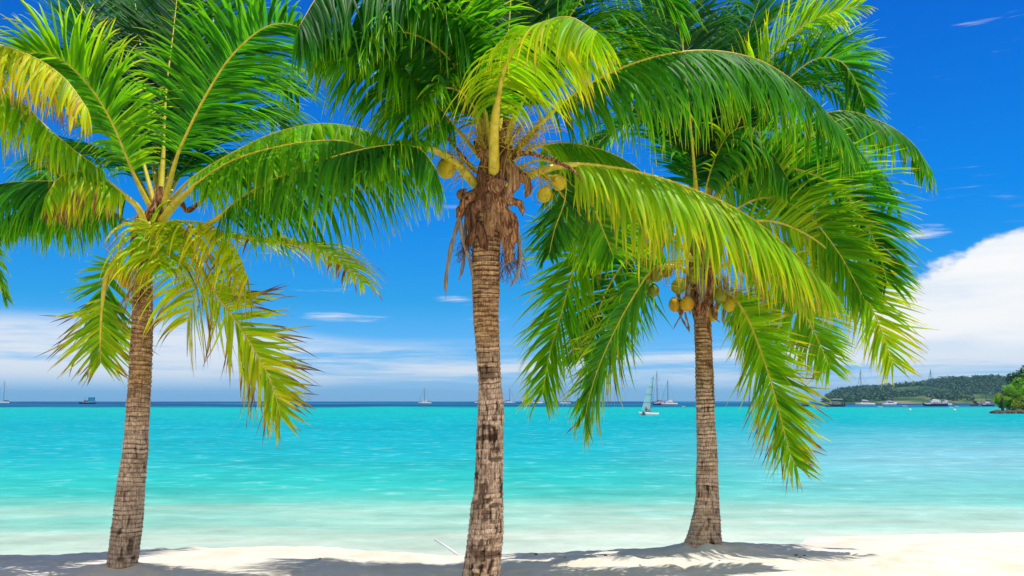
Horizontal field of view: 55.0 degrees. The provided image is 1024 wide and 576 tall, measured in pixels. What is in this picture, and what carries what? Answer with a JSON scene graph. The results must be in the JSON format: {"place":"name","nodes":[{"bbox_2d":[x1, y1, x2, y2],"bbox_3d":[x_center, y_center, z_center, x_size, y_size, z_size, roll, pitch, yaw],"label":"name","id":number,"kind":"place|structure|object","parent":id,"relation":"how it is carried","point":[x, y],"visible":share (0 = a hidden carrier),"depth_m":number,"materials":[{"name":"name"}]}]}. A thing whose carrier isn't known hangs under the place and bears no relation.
{"place":"outdoors","nodes":[
{"label":"outdoors","id":0,"kind":"place"},
{"bbox_2d":[0,401,1023,554],"bbox_3d":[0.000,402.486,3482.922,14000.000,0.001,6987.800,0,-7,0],"label":"sea","id":1,"kind":"structure","parent":0,"point":[393,476],"depth_m":26.90,"materials":[{"name":"teal liquid"}]},
{"bbox_2d":[0,381,8,402],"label":"sailing yacht","id":2,"kind":"object","parent":1,"relation":"on","point":[3,401],"visible":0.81,"depth_m":845.88,"materials":[{"name":"white paint"}]},
{"bbox_2d":[79,397,95,403],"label":"motor boat","id":3,"kind":"object","parent":1,"relation":"on","point":[88,400],"visible":0.83,"depth_m":703.92,"materials":[{"name":"blue paint"}]},
{"bbox_2d":[418,388,430,403],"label":"sailing yacht","id":4,"kind":"object","parent":1,"relation":"on","point":[425,402],"visible":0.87,"depth_m":731.48,"materials":[{"name":"metal"}]},
{"bbox_2d":[504,388,514,402],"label":"sailing yacht","id":5,"kind":"object","parent":1,"relation":"on","point":[508,401],"visible":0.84,"depth_m":905.80,"materials":[{"name":"blue paint"}]},
{"bbox_2d":[638,376,658,414],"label":"beach catamaran","id":6,"kind":"object","parent":1,"relation":"on","point":[647,400],"visible":0.84,"depth_m":143.23,"materials":[{"name":"fabric"}]},
{"bbox_2d":[652,373,664,404],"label":"sailing yacht","id":7,"kind":"object","parent":1,"relation":"on","point":[658,403],"visible":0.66,"depth_m":528.17,"materials":[{"name":"blue paint"}]},
{"bbox_2d":[661,380,677,404],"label":"sailing yacht","id":8,"kind":"object","parent":1,"relation":"on","point":[669,402],"visible":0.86,"depth_m":500.46,"materials":[{"name":"metal"}]},
{"bbox_2d":[825,399,845,406],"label":"ferry boat","id":9,"kind":"object","parent":1,"relation":"on","point":[834,404],"visible":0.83,"depth_m":372.35,"materials":[{"name":"paint"}]},
{"bbox_2d":[855,369,874,404],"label":"sailing yacht","id":10,"kind":"object","parent":1,"relation":"on","point":[864,403],"visible":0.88,"depth_m":463.65,"materials":[{"name":"metal"}]},
{"bbox_2d":[882,398,896,404],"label":"motor cruiser","id":11,"kind":"object","parent":1,"relation":"on","point":[889,402],"visible":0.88,"depth_m":475.11,"materials":[{"name":"blue paint"}]},
{"bbox_2d":[922,369,947,405],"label":"sailing yacht","id":12,"kind":"object","parent":1,"relation":"on","point":[933,402],"visible":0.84,"depth_m":404.26,"materials":[{"name":"blue paint"}]},
{"bbox_2d":[940,379,951,404],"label":"sailing yacht","id":13,"kind":"object","parent":1,"relation":"on","point":[943,395],"visible":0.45,"depth_m":464.29,"materials":[{"name":"metal"}]},
{"bbox_2d":[970,401,978,405],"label":"motor boat","id":14,"kind":"object","parent":1,"relation":"on","point":[974,403],"visible":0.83,"depth_m":422.64,"materials":[{"name":"paint"}]},
{"bbox_2d":[981,382,993,405],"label":"sailing yacht","id":15,"kind":"object","parent":1,"relation":"on","point":[987,403],"visible":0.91,"depth_m":404.84,"materials":[{"name":"blue paint"}]},
{"bbox_2d":[0,532,1023,575],"bbox_3d":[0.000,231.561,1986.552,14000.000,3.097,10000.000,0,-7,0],"label":"sand","id":16,"kind":"structure","parent":0,"point":[980,554],"depth_m":10.63,"materials":[{"name":"white sand"}]},
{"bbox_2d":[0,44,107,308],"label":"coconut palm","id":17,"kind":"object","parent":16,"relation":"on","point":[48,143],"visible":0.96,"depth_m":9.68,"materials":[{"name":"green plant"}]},
{"bbox_2d":[0,0,448,568],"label":"coconut palm","id":18,"kind":"object","parent":16,"relation":"on","point":[156,72],"visible":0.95,"depth_m":9.89,"materials":[{"name":"green plant"}]},
{"bbox_2d":[434,539,459,554],"bbox_3d":[-0.842,3.382,12.797,0.036,0.183,0.538,6,-9,-41],"label":"white pole","id":19,"kind":"object","parent":16,"relation":"on","point":[446,547],"visible":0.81,"depth_m":12.79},
{"bbox_2d":[290,0,872,575],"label":"coconut palm","id":20,"kind":"object","parent":16,"relation":"on","point":[490,66],"visible":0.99,"depth_m":9.44,"materials":[{"name":"green plant"}]},
{"bbox_2d":[510,0,937,547],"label":"coconut palm","id":21,"kind":"object","parent":16,"relation":"on","point":[764,176],"visible":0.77,"depth_m":11.53,"materials":[{"name":"green plant"}]},
{"bbox_2d":[0,0,1023,400],"label":"sky","id":22,"kind":"structure","parent":0,"point":[955,87],"materials":[{"name":"blue"}]},
{"bbox_2d":[820,381,1019,403],"bbox_3d":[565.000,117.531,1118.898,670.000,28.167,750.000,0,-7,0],"label":"hill","id":23,"kind":"structure","parent":0,"point":[979,399],"depth_m":807.06,"materials":[{"name":"green plant"}]},
{"bbox_2d":[821,374,1013,401],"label":"woodland","id":24,"kind":"object","parent":23,"relation":"on","point":[958,387],"visible":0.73,"depth_m":1057.82,"materials":[{"name":"green plant"}]},
{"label":"headland","id":25,"kind":"structure","parent":0,"visible":0},
{"bbox_2d":[994,397,1004,410],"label":"shrub","id":26,"kind":"object","parent":25,"relation":"on","point":[999,403],"visible":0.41,"depth_m":169.56,"materials":[{"name":"green plant"}]},
{"bbox_2d":[996,396,1008,410],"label":"coconut palm","id":27,"kind":"object","parent":25,"relation":"on","point":[1003,397],"visible":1,"depth_m":165.05,"materials":[{"name":"plant"}]},
{"bbox_2d":[994,391,1017,409],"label":"shrub","id":28,"kind":"object","parent":25,"relation":"on","point":[1007,406],"visible":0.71,"depth_m":167.69,"materials":[{"name":"plant"}]},
{"bbox_2d":[1001,384,1023,404],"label":"shrub","id":29,"kind":"object","parent":25,"relation":"on","point":[1005,390],"visible":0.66,"depth_m":167.17,"materials":[{"name":"green plant"}]},
{"bbox_2d":[1005,365,1023,389],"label":"leafy tree","id":30,"kind":"object","parent":25,"relation":"on","point":[1012,376],"visible":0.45,"depth_m":183.03,"materials":[{"name":"green plant"}]},
{"bbox_2d":[1010,400,1023,409],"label":"shrub","id":31,"kind":"object","parent":25,"relation":"on","point":[1016,404],"visible":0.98,"depth_m":164.07,"materials":[{"name":"green plant"}]},
{"bbox_2d":[1010,370,1023,395],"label":"leafy tree","id":32,"kind":"object","parent":25,"relation":"on","point":[1020,387],"visible":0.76,"depth_m":171.45,"materials":[{"name":"green plant"}]},
{"bbox_2d":[1015,408,1023,413],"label":"boulder","id":33,"kind":"object","parent":25,"relation":"on","point":[1020,411],"visible":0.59,"depth_m":161.15,"materials":[{"name":"grey stone"}]},
{"bbox_2d":[1016,396,1023,409],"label":"shrub","id":34,"kind":"object","parent":25,"relation":"on","point":[1021,399],"visible":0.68,"depth_m":165.26,"materials":[{"name":"plant"}]}
]}

